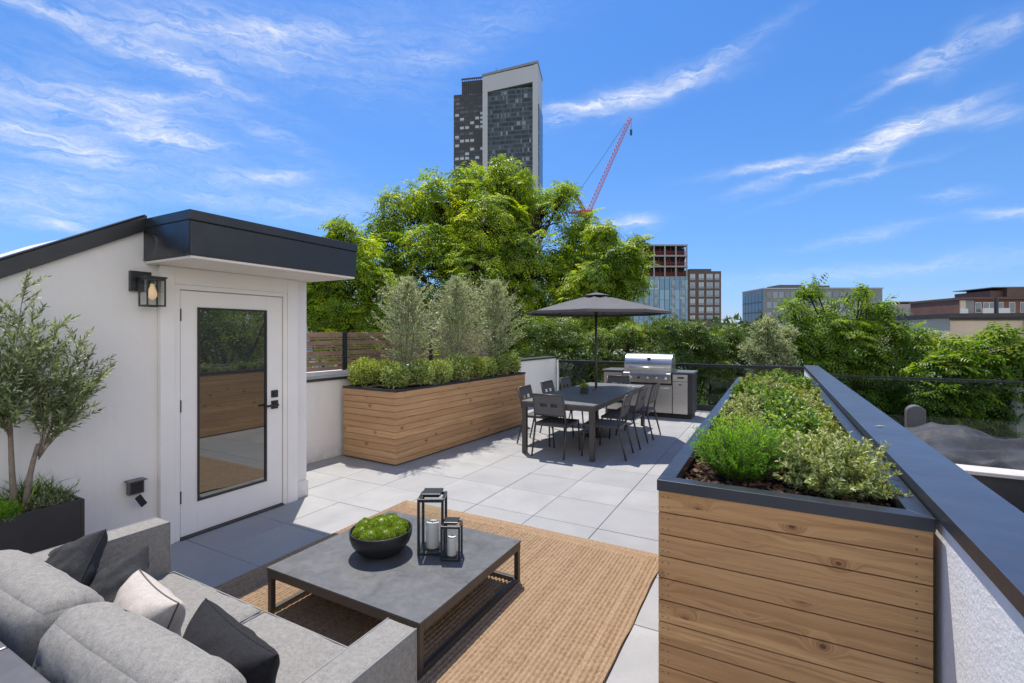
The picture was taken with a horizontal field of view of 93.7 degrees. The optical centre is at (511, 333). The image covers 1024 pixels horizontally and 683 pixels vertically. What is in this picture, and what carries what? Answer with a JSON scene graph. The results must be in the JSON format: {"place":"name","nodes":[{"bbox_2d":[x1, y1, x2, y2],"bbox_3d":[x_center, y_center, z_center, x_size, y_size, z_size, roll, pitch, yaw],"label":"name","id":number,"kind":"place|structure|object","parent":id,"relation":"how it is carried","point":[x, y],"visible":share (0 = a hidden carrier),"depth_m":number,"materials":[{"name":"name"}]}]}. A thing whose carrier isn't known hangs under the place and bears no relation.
{"place":"outdoors","nodes":[
{"label":"outdoors","id":0,"kind":"place"},
{"bbox_2d":[306,323,312,359],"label":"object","id":1,"kind":"object","parent":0,"point":[306,346],"visible":0.02,"depth_m":7.80,"materials":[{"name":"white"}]},
{"bbox_2d":[454,60,542,343],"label":"residential tower","id":2,"kind":"structure","parent":0,"point":[497,113],"depth_m":305.46,"materials":[{"name":"grey"}]},
{"bbox_2d":[306,336,703,402],"bbox_3d":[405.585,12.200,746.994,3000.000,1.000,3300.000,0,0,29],"label":"ground","id":3,"kind":"structure","parent":0,"point":[440,336],"depth_m":168.56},
{"bbox_2d":[306,214,445,370],"bbox_3d":[-4.666,4.075,14.747,5.447,15.279,2.869,0,0,-6],"label":"street tree","id":4,"kind":"object","parent":3,"relation":"on","point":[326,301],"visible":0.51,"depth_m":14.21,"materials":[{"name":"green plant"}]},
{"bbox_2d":[356,154,610,373],"bbox_3d":[-1.677,2.045,19.855,12.935,19.353,6.620,0,0,-3],"label":"street tree","id":5,"kind":"object","parent":3,"relation":"on","point":[507,211],"visible":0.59,"depth_m":19.32,"materials":[{"name":"green plant"}]},
{"bbox_2d":[502,314,603,390],"bbox_3d":[1.234,5.490,15.768,3.341,12.432,2.607,0,0,-14],"label":"garden tree","id":6,"kind":"object","parent":3,"relation":"on","point":[566,340],"visible":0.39,"depth_m":15.36,"materials":[{"name":"green plant"}]},
{"bbox_2d":[529,218,660,382],"bbox_3d":[2.860,3.698,17.620,4.999,16.038,3.147,0,0,-18],"label":"street tree","id":7,"kind":"object","parent":3,"relation":"on","point":[617,273],"visible":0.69,"depth_m":17.24,"materials":[{"name":"green plant"}]},
{"bbox_2d":[556,349,638,385],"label":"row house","id":8,"kind":"structure","parent":3,"relation":"on","point":[576,367],"depth_m":34.23,"materials":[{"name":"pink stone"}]},
{"bbox_2d":[578,315,670,382],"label":"garden tree","id":9,"kind":"object","parent":3,"relation":"on","point":[628,338],"visible":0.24,"depth_m":14.47,"materials":[{"name":"green plant"}]},
{"bbox_2d":[307,346,984,412],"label":"backyard undergrowth","id":10,"kind":"object","parent":3,"relation":"on","point":[676,366],"depth_m":31.90,"materials":[{"name":"green plant"}]},
{"bbox_2d":[613,244,687,369],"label":"office block","id":11,"kind":"structure","parent":3,"relation":"on","point":[668,291],"depth_m":150.00,"materials":[{"name":"blue glass"}]},
{"bbox_2d":[651,312,737,405],"bbox_3d":[5.889,5.523,15.215,3.030,12.371,2.290,0,0,-7],"label":"garden tree","id":12,"kind":"object","parent":3,"relation":"on","point":[684,334],"visible":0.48,"depth_m":14.85,"materials":[{"name":"green plant"}]},
{"bbox_2d":[685,269,720,368],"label":"apartment block","id":13,"kind":"structure","parent":3,"relation":"on","point":[704,294],"depth_m":151.90,"materials":[{"name":"brown brick"}]},
{"bbox_2d":[706,282,712,288],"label":"window","id":14,"kind":"structure","parent":13,"relation":"in","point":[709,285],"depth_m":151.89,"materials":[{"name":"grey glass"}]},
{"bbox_2d":[706,290,712,296],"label":"window","id":15,"kind":"structure","parent":13,"relation":"in","point":[709,293],"depth_m":151.89,"materials":[{"name":"grey glass"}]},
{"bbox_2d":[706,315,712,321],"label":"window","id":16,"kind":"structure","parent":13,"relation":"in","point":[708,317],"depth_m":151.89,"materials":[{"name":"grey glass"}]},
{"bbox_2d":[702,322,765,404],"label":"garden tree","id":17,"kind":"object","parent":3,"relation":"on","point":[732,334],"visible":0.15,"depth_m":15.61,"materials":[{"name":"green plant"}]},
{"bbox_2d":[703,360,771,402],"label":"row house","id":18,"kind":"structure","parent":3,"relation":"on","point":[719,381],"depth_m":42.80,"materials":[{"name":"brown brick"}]},
{"bbox_2d":[735,310,800,376],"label":"silvery tree","id":19,"kind":"object","parent":3,"relation":"on","point":[766,331],"visible":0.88,"depth_m":13.07,"materials":[{"name":"green plant"}]},
{"bbox_2d":[742,285,883,328],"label":"office block","id":20,"kind":"structure","parent":3,"relation":"on","point":[754,301],"depth_m":201.13,"materials":[{"name":"grey glass"}]},
{"bbox_2d":[771,272,956,426],"bbox_3d":[10.597,4.939,14.545,5.921,13.554,2.286,0,0,-2],"label":"sumac tree","id":21,"kind":"object","parent":3,"relation":"on","point":[847,352],"visible":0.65,"depth_m":14.17,"materials":[{"name":"green plant"}]},
{"bbox_2d":[859,301,912,319],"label":"brick building","id":22,"kind":"structure","parent":3,"relation":"on","point":[905,306],"depth_m":92.30,"materials":[{"name":"grey brick"}]},
{"bbox_2d":[878,298,1023,362],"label":"rendered building","id":23,"kind":"structure","parent":3,"relation":"on","point":[961,324],"depth_m":44.36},
{"bbox_2d":[888,321,1023,437],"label":"sumac tree","id":24,"kind":"object","parent":3,"relation":"on","point":[965,403],"visible":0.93,"depth_m":12.70,"materials":[{"name":"green plant"}]},
{"bbox_2d":[909,287,1023,314],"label":"brick building","id":25,"kind":"structure","parent":3,"relation":"on","point":[981,300],"depth_m":64.94,"materials":[{"name":"brick"}]},
{"bbox_2d":[975,302,980,312],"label":"window","id":26,"kind":"structure","parent":25,"relation":"in","point":[977,304],"depth_m":64.00,"materials":[{"name":"glass"}]},
{"bbox_2d":[1009,302,1014,312],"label":"window","id":27,"kind":"structure","parent":25,"relation":"in","point":[1011,304],"depth_m":63.56,"materials":[{"name":"glass"}]},
{"bbox_2d":[1020,302,1023,312],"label":"window","id":28,"kind":"structure","parent":25,"relation":"in","point":[1021,303],"depth_m":63.44,"materials":[{"name":"glass"}]},
{"bbox_2d":[0,0,1023,331],"label":"sky","id":29,"kind":"structure","parent":0,"point":[873,143],"materials":[{"name":"blue"}]},
{"bbox_2d":[570,116,631,226],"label":"tower crane","id":30,"kind":"object","parent":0,"point":[605,175],"visible":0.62,"depth_m":204.22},
{"bbox_2d":[602,367,697,418],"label":"grill island","id":31,"kind":"structure","parent":0,"point":[677,397],"depth_m":9.59,"materials":[{"name":"metal"}]},
{"bbox_2d":[623,353,675,383],"bbox_3d":[2.862,0.713,9.997,0.960,0.574,0.657,0,0,29],"label":"gas grill","id":32,"kind":"object","parent":31,"relation":"in","point":[659,368],"visible":0.94,"depth_m":9.80,"materials":[{"name":"metal"}]},
{"bbox_2d":[580,310,906,369],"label":"wood","id":33,"kind":"object","parent":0,"point":[747,326],"visible":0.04,"depth_m":75.20,"materials":[{"name":"green plant"}]},
{"bbox_2d":[1006,387,1023,438],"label":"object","id":34,"kind":"object","parent":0,"point":[1017,428],"visible":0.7,"depth_m":12.48,"materials":[{"name":"stone"}]},
{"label":"terrace slab","id":35,"kind":"structure","parent":0,"visible":0},
{"bbox_2d":[0,209,357,543],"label":"stair bulkhead","id":36,"kind":"object","parent":35,"relation":"on","point":[199,422],"visible":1,"depth_m":3.85,"materials":[{"name":"white paint"}]},
{"bbox_2d":[124,477,147,506],"bbox_3d":[-2.858,1.221,3.653,0.091,0.214,0.124,0,0,29],"label":"outdoor outlet","id":37,"kind":"object","parent":36,"relation":"attached to","point":[134,486],"visible":1,"depth_m":3.64,"materials":[{"name":"metal"}]},
{"bbox_2d":[129,270,166,306],"bbox_3d":[-2.787,-0.339,3.678,0.190,0.272,0.176,0,0,29],"label":"wall lamp","id":38,"kind":"object","parent":36,"relation":"attached to","point":[140,281],"visible":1,"depth_m":3.66,"materials":[{"name":"black metal"}]},
{"bbox_2d":[180,290,281,537],"bbox_3d":[-2.487,0.663,4.338,0.086,2.030,0.939,0,0,29],"label":"door","id":39,"kind":"structure","parent":36,"relation":"in","point":[231,344],"depth_m":4.29,"materials":[{"name":"white metal"}]},
{"bbox_2d":[306,361,448,376],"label":"neighbour curb","id":40,"kind":"structure","parent":35,"relation":"on","point":[322,373],"depth_m":6.88,"materials":[{"name":"white paint"}]},
{"bbox_2d":[306,332,490,371],"bbox_3d":[-2.020,0.270,8.087,0.050,0.570,5.910,0,0,31],"label":"slat fence","id":41,"kind":"object","parent":40,"relation":"on","point":[344,352],"visible":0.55,"depth_m":7.38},
{"bbox_2d":[171,407,710,682],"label":"tiled floor","id":42,"kind":"structure","parent":35,"relation":"on","point":[610,495],"depth_m":5.00,"materials":[{"name":"tile"}]},
{"bbox_2d":[0,488,84,553],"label":"trough planter","id":43,"kind":"object","parent":42,"relation":"on","point":[37,530],"visible":0.26,"depth_m":2.88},
{"bbox_2d":[18,493,69,513],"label":"mulch","id":44,"kind":"object","parent":43,"relation":"in","point":[27,510],"visible":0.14,"depth_m":2.92,"materials":[{"name":"wood"}]},
{"bbox_2d":[0,495,26,521],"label":"trough tuft","id":45,"kind":"object","parent":44,"relation":"on","point":[8,509],"visible":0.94,"depth_m":2.79,"materials":[{"name":"green plant"}]},
{"bbox_2d":[0,469,79,506],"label":"strappy grass","id":46,"kind":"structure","parent":44,"relation":"on","point":[33,489],"depth_m":3.04,"materials":[{"name":"green plant"}]},
{"bbox_2d":[24,484,79,509],"bbox_3d":[-2.884,1.019,3.021,0.277,0.145,0.274,0,0,29],"label":"trough tuft","id":47,"kind":"object","parent":44,"relation":"on","point":[56,496],"visible":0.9,"depth_m":2.98,"materials":[{"name":"green plant"}]},
{"bbox_2d":[0,269,117,508],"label":"olive tree","id":48,"kind":"object","parent":44,"relation":"on","point":[14,374],"visible":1,"depth_m":2.97,"materials":[{"name":"green plant"}]},
{"bbox_2d":[306,356,556,463],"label":"parapet wall","id":49,"kind":"structure","parent":42,"relation":"on","point":[324,417],"depth_m":6.57,"materials":[{"name":"white paint"}]},
{"bbox_2d":[343,372,525,464],"bbox_3d":[-1.044,1.202,7.786,1.012,0.955,3.312,0,0,32],"label":"cedar planter","id":50,"kind":"object","parent":42,"relation":"on","point":[396,425],"visible":0.84,"depth_m":6.64,"materials":[{"name":"wood"}]},
{"bbox_2d":[347,356,382,386],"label":"ball shrub","id":51,"kind":"object","parent":50,"relation":"on","point":[368,367],"visible":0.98,"depth_m":6.59,"materials":[{"name":"green plant"}]},
{"bbox_2d":[375,359,391,382],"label":"ball shrub","id":52,"kind":"object","parent":50,"relation":"on","point":[383,363],"visible":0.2,"depth_m":6.85,"materials":[{"name":"green plant"}]},
{"bbox_2d":[380,360,410,388],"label":"ball shrub","id":53,"kind":"object","parent":50,"relation":"on","point":[394,374],"visible":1,"depth_m":6.36,"materials":[{"name":"green plant"}]},
{"bbox_2d":[363,267,448,385],"bbox_3d":[-1.550,-0.082,7.115,1.236,1.706,1.403,0,0,0],"label":"silvery tree","id":54,"kind":"object","parent":50,"relation":"on","point":[405,291],"visible":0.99,"depth_m":6.94,"materials":[{"name":"green plant"}]},
{"bbox_2d":[407,360,435,384],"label":"ball shrub","id":55,"kind":"object","parent":50,"relation":"on","point":[423,371],"visible":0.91,"depth_m":6.63,"materials":[{"name":"green plant"}]},
{"bbox_2d":[428,359,453,383],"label":"ball shrub","id":56,"kind":"object","parent":50,"relation":"on","point":[443,371],"visible":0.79,"depth_m":7.00,"materials":[{"name":"green plant"}]},
{"bbox_2d":[413,270,503,379],"bbox_3d":[-0.916,-0.122,8.027,1.567,1.786,1.349,0,0,-12],"label":"silvery tree","id":57,"kind":"object","parent":50,"relation":"on","point":[458,287],"visible":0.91,"depth_m":7.92,"materials":[{"name":"green plant"}]},
{"bbox_2d":[443,352,473,380],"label":"ball shrub","id":58,"kind":"object","parent":50,"relation":"on","point":[460,368],"visible":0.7,"depth_m":7.38,"materials":[{"name":"green plant"}]},
{"bbox_2d":[464,355,487,377],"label":"ball shrub","id":59,"kind":"object","parent":50,"relation":"on","point":[480,367],"visible":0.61,"depth_m":7.74,"materials":[{"name":"green plant"}]},
{"bbox_2d":[478,356,497,375],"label":"ball shrub","id":60,"kind":"object","parent":50,"relation":"on","point":[491,363],"visible":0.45,"depth_m":8.07,"materials":[{"name":"green plant"}]},
{"bbox_2d":[463,274,528,374],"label":"silvery tree","id":61,"kind":"object","parent":50,"relation":"on","point":[493,294],"visible":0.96,"depth_m":8.81,"materials":[{"name":"green plant"}]},
{"bbox_2d":[490,354,511,374],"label":"ball shrub","id":62,"kind":"object","parent":50,"relation":"on","point":[503,365],"visible":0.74,"depth_m":8.40,"materials":[{"name":"green plant"}]},
{"bbox_2d":[502,353,521,373],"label":"ball shrub","id":63,"kind":"object","parent":50,"relation":"on","point":[515,364],"visible":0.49,"depth_m":8.72,"materials":[{"name":"green plant"}]},
{"bbox_2d":[214,500,658,682],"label":"jute rug","id":64,"kind":"object","parent":42,"relation":"on","point":[565,609],"visible":0.46,"depth_m":2.92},
{"bbox_2d":[0,517,416,682],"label":"outdoor sofa","id":65,"kind":"object","parent":64,"relation":"on","point":[58,626],"visible":0.85,"depth_m":1.63,"materials":[{"name":"fabric"}]},
{"bbox_2d":[46,529,107,585],"bbox_3d":[-2.026,1.110,2.167,0.503,0.421,0.258,0,0,29],"label":"throw pillow","id":66,"kind":"object","parent":65,"relation":"on","point":[79,559],"visible":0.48,"depth_m":2.13,"materials":[{"name":"grey fabric"}]},
{"bbox_2d":[88,544,149,602],"bbox_3d":[-1.781,1.185,2.115,0.437,0.404,0.272,0,0,-3],"label":"throw pillow","id":67,"kind":"object","parent":65,"relation":"on","point":[107,582],"visible":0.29,"depth_m":2.12,"materials":[{"name":"grey fabric"}]},
{"bbox_2d":[113,569,185,636],"bbox_3d":[-1.455,1.175,1.879,0.448,0.335,0.271,0,0,29],"label":"throw pillow","id":68,"kind":"object","parent":65,"relation":"on","point":[143,594],"visible":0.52,"depth_m":1.84,"materials":[{"name":"beige fabric"}]},
{"bbox_2d":[182,598,279,682],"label":"throw pillow","id":69,"kind":"object","parent":65,"relation":"on","point":[247,653],"visible":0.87,"depth_m":1.60,"materials":[{"name":"black fabric"}]},
{"bbox_2d":[267,510,520,678],"bbox_3d":[-0.707,1.547,3.078,1.170,0.278,1.065,0,0,29],"label":"coffee table","id":70,"kind":"object","parent":64,"relation":"on","point":[407,585],"visible":0.74,"depth_m":2.82,"materials":[{"name":"concrete"}]},
{"bbox_2d":[349,513,411,558],"bbox_3d":[-0.840,1.288,3.085,0.392,0.241,0.392,0,0,29],"label":"moss bowl","id":71,"kind":"object","parent":70,"relation":"on","point":[381,536],"visible":1,"depth_m":2.97,"materials":[{"name":"ceramic"}]},
{"bbox_2d":[417,488,446,555],"bbox_3d":[-0.516,1.217,3.125,0.168,0.382,0.168,0,0,0],"label":"lantern","id":72,"kind":"object","parent":70,"relation":"on","point":[430,545],"visible":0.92,"depth_m":3.09,"materials":[{"name":"black metal"}]},
{"bbox_2d":[440,517,462,561],"bbox_3d":[-0.379,1.291,3.022,0.122,0.235,0.122,0,0,3],"label":"lantern","id":73,"kind":"object","parent":70,"relation":"on","point":[451,554],"visible":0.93,"depth_m":3.00,"materials":[{"name":"black metal"}]},
{"bbox_2d":[516,385,564,447],"bbox_3d":[0.458,1.267,7.465,0.634,0.871,0.500,0,0,26],"label":"dining chair","id":74,"kind":"object","parent":42,"relation":"on","point":[525,390],"visible":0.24,"depth_m":7.43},
{"bbox_2d":[531,393,579,459],"bbox_3d":[0.629,1.267,6.816,0.500,0.871,0.634,0,0,29],"label":"dining chair","id":75,"kind":"object","parent":42,"relation":"on","point":[555,413],"visible":1,"depth_m":6.63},
{"bbox_2d":[539,380,583,436],"bbox_3d":[0.861,1.267,8.249,0.634,0.871,0.500,0,0,30],"label":"dining chair","id":76,"kind":"object","parent":42,"relation":"on","point":[548,384],"visible":0.23,"depth_m":8.30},
{"bbox_2d":[559,376,598,418],"bbox_3d":[1.246,1.267,8.938,0.634,0.871,0.500,0,0,29],"label":"dining chair","id":77,"kind":"object","parent":42,"relation":"on","point":[565,381],"visible":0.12,"depth_m":9.05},
{"bbox_2d":[522,382,644,461],"bbox_3d":[1.294,1.327,7.832,1.070,0.745,2.880,0,0,29],"label":"dining table","id":78,"kind":"object","parent":42,"relation":"on","point":[591,402],"visible":0.86,"depth_m":6.84,"materials":[{"name":"metal"}]},
{"bbox_2d":[578,383,589,393],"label":"potted succulent","id":79,"kind":"object","parent":78,"relation":"on","point":[584,387],"visible":1,"depth_m":7.56,"materials":[{"name":"green plant"}]},
{"bbox_2d":[527,291,671,437],"bbox_3d":[1.408,0.498,8.043,2.221,2.403,2.221,0,0,40],"label":"patio umbrella","id":80,"kind":"object","parent":42,"relation":"on","point":[596,304],"visible":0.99,"depth_m":7.69,"materials":[{"name":"grey fabric"}]},
{"bbox_2d":[581,392,633,460],"bbox_3d":[1.342,1.267,6.726,0.634,0.871,0.500,0,0,25],"label":"dining chair","id":81,"kind":"object","parent":42,"relation":"on","point":[619,424],"visible":0.81,"depth_m":6.63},
{"bbox_2d":[597,375,630,420],"bbox_3d":[1.962,1.267,9.187,0.500,0.871,0.634,0,0,29],"label":"dining chair","id":82,"kind":"object","parent":42,"relation":"on","point":[618,379],"visible":0.34,"depth_m":9.42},
{"bbox_2d":[599,387,647,449],"bbox_3d":[1.716,1.267,7.352,0.634,0.871,0.500,0,0,29],"label":"dining chair","id":83,"kind":"object","parent":42,"relation":"on","point":[611,415],"visible":0.98,"depth_m":7.26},
{"bbox_2d":[615,383,660,439],"bbox_3d":[2.109,1.267,8.014,0.634,0.871,0.500,0,0,31],"label":"dining chair","id":84,"kind":"object","parent":42,"relation":"on","point":[651,399],"visible":0.85,"depth_m":7.89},
{"bbox_2d":[557,360,803,410],"bbox_3d":[3.577,1.188,10.916,5.530,1.025,0.080,0,0,29],"label":"glass railing","id":85,"kind":"object","parent":42,"relation":"on","point":[705,407],"visible":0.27,"depth_m":10.53,"materials":[{"name":"metal"}]},
{"bbox_2d":[657,377,935,682],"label":"cedar planter","id":86,"kind":"object","parent":42,"relation":"on","point":[760,586],"visible":0.76,"depth_m":1.88,"materials":[{"name":"wood"}]},
{"bbox_2d":[683,381,890,506],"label":"mulch","id":87,"kind":"object","parent":86,"relation":"in","point":[698,471],"visible":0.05,"depth_m":2.23,"materials":[{"name":"wood"}]},
{"bbox_2d":[685,408,796,482],"bbox_3d":[1.091,0.538,2.321,0.506,0.326,0.513,0,0,29],"label":"feathery shrub","id":88,"kind":"object","parent":87,"relation":"on","point":[741,456],"visible":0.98,"depth_m":2.24,"materials":[{"name":"green plant"}]},
{"bbox_2d":[719,411,763,432],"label":"perennial","id":89,"kind":"object","parent":87,"relation":"on","point":[732,418],"visible":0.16,"depth_m":3.26,"materials":[{"name":"green plant"}]},
{"bbox_2d":[718,398,765,423],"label":"perennial","id":90,"kind":"object","parent":87,"relation":"on","point":[749,413],"visible":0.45,"depth_m":3.77,"materials":[{"name":"green plant"}]},
{"bbox_2d":[729,380,766,397],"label":"perennial","id":91,"kind":"object","parent":87,"relation":"on","point":[736,389],"visible":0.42,"depth_m":5.14,"materials":[{"name":"green plant"}]},
{"bbox_2d":[728,387,771,408],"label":"perennial","id":92,"kind":"object","parent":87,"relation":"on","point":[740,398],"visible":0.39,"depth_m":4.39,"materials":[{"name":"green plant"}]},
{"bbox_2d":[737,373,775,387],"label":"perennial","id":93,"kind":"object","parent":87,"relation":"on","point":[745,381],"visible":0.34,"depth_m":6.00,"materials":[{"name":"green plant"}]},
{"bbox_2d":[748,383,797,400],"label":"perennial","id":94,"kind":"object","parent":87,"relation":"on","point":[772,393],"visible":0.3,"depth_m":4.70,"materials":[{"name":"green plant"}]},
{"bbox_2d":[757,376,791,390],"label":"perennial","id":95,"kind":"object","parent":87,"relation":"on","point":[770,384],"visible":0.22,"depth_m":5.45,"materials":[{"name":"green plant"}]},
{"bbox_2d":[756,368,793,383],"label":"perennial","id":96,"kind":"object","parent":87,"relation":"on","point":[779,373],"visible":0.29,"depth_m":6.29,"materials":[{"name":"green plant"}]},
{"bbox_2d":[750,390,808,422],"bbox_3d":[2.162,0.601,3.855,0.454,0.276,0.435,0,0,29],"label":"perennial","id":97,"kind":"object","parent":87,"relation":"on","point":[784,402],"visible":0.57,"depth_m":3.80,"materials":[{"name":"green plant"}]},
{"bbox_2d":[749,424,816,449],"bbox_3d":[1.540,0.635,2.771,0.380,0.200,0.359,0,0,-15],"label":"perennial","id":98,"kind":"object","parent":87,"relation":"on","point":[789,434],"visible":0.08,"depth_m":2.75,"materials":[{"name":"green plant"}]},
{"bbox_2d":[760,407,828,439],"bbox_3d":[1.820,0.607,3.106,0.412,0.263,0.459,0,0,29],"label":"perennial","id":99,"kind":"object","parent":87,"relation":"on","point":[804,422],"visible":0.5,"depth_m":3.06,"materials":[{"name":"green plant"}]},
{"bbox_2d":[776,375,817,391],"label":"perennial","id":100,"kind":"object","parent":87,"relation":"on","point":[802,382],"visible":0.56,"depth_m":5.73,"materials":[{"name":"green plant"}]},
{"bbox_2d":[785,384,822,401],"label":"perennial","id":101,"kind":"object","parent":87,"relation":"on","point":[802,392],"visible":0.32,"depth_m":4.89,"materials":[{"name":"green plant"}]},
{"bbox_2d":[792,394,831,416],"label":"perennial","id":102,"kind":"object","parent":87,"relation":"on","point":[817,404],"visible":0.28,"depth_m":4.09,"materials":[{"name":"green plant"}]},
{"bbox_2d":[796,407,845,435],"bbox_3d":[2.133,0.625,3.328,0.368,0.216,0.365,0,0,-7],"label":"perennial","id":103,"kind":"object","parent":87,"relation":"on","point":[831,425],"visible":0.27,"depth_m":3.28,"materials":[{"name":"green plant"}]},
{"bbox_2d":[799,427,862,455],"bbox_3d":[1.780,0.631,2.696,0.392,0.198,0.358,0,0,29],"label":"perennial","id":104,"kind":"object","parent":87,"relation":"on","point":[820,432],"visible":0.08,"depth_m":2.69,"materials":[{"name":"green plant"}]},
{"bbox_2d":[769,426,913,502],"bbox_3d":[1.406,0.566,2.135,0.541,0.292,0.557,0,0,29],"label":"variegated shrub","id":105,"kind":"object","parent":87,"relation":"on","point":[832,470],"visible":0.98,"depth_m":2.02,"materials":[{"name":"green plant"}]},
{"bbox_2d":[803,365,1023,682],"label":"coping wall","id":106,"kind":"structure","parent":35,"relation":"on","point":[978,586],"depth_m":1.55,"materials":[{"name":"metal"}]},
{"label":"neighbour roof","id":107,"kind":"structure","parent":0,"visible":0},
{"bbox_2d":[905,405,925,426],"bbox_3d":[5.576,1.472,6.644,0.280,0.955,0.220,0,0,29],"label":"roof vent","id":108,"kind":"object","parent":107,"relation":"on","point":[915,415],"visible":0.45,"depth_m":6.59,"materials":[{"name":"grey plastic"}]},
{"bbox_2d":[832,375,1023,438],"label":"glass railing","id":109,"kind":"object","parent":107,"relation":"on","point":[936,379],"visible":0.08,"depth_m":8.43,"materials":[{"name":"metal"}]},
{"bbox_2d":[904,422,1023,469],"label":"covered furniture","id":110,"kind":"object","parent":107,"relation":"on","point":[959,444],"visible":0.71,"depth_m":5.23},
{"bbox_2d":[956,464,1023,512],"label":"parapet wall","id":111,"kind":"structure","parent":107,"relation":"on","point":[1006,484],"depth_m":4.24,"materials":[{"name":"white"}]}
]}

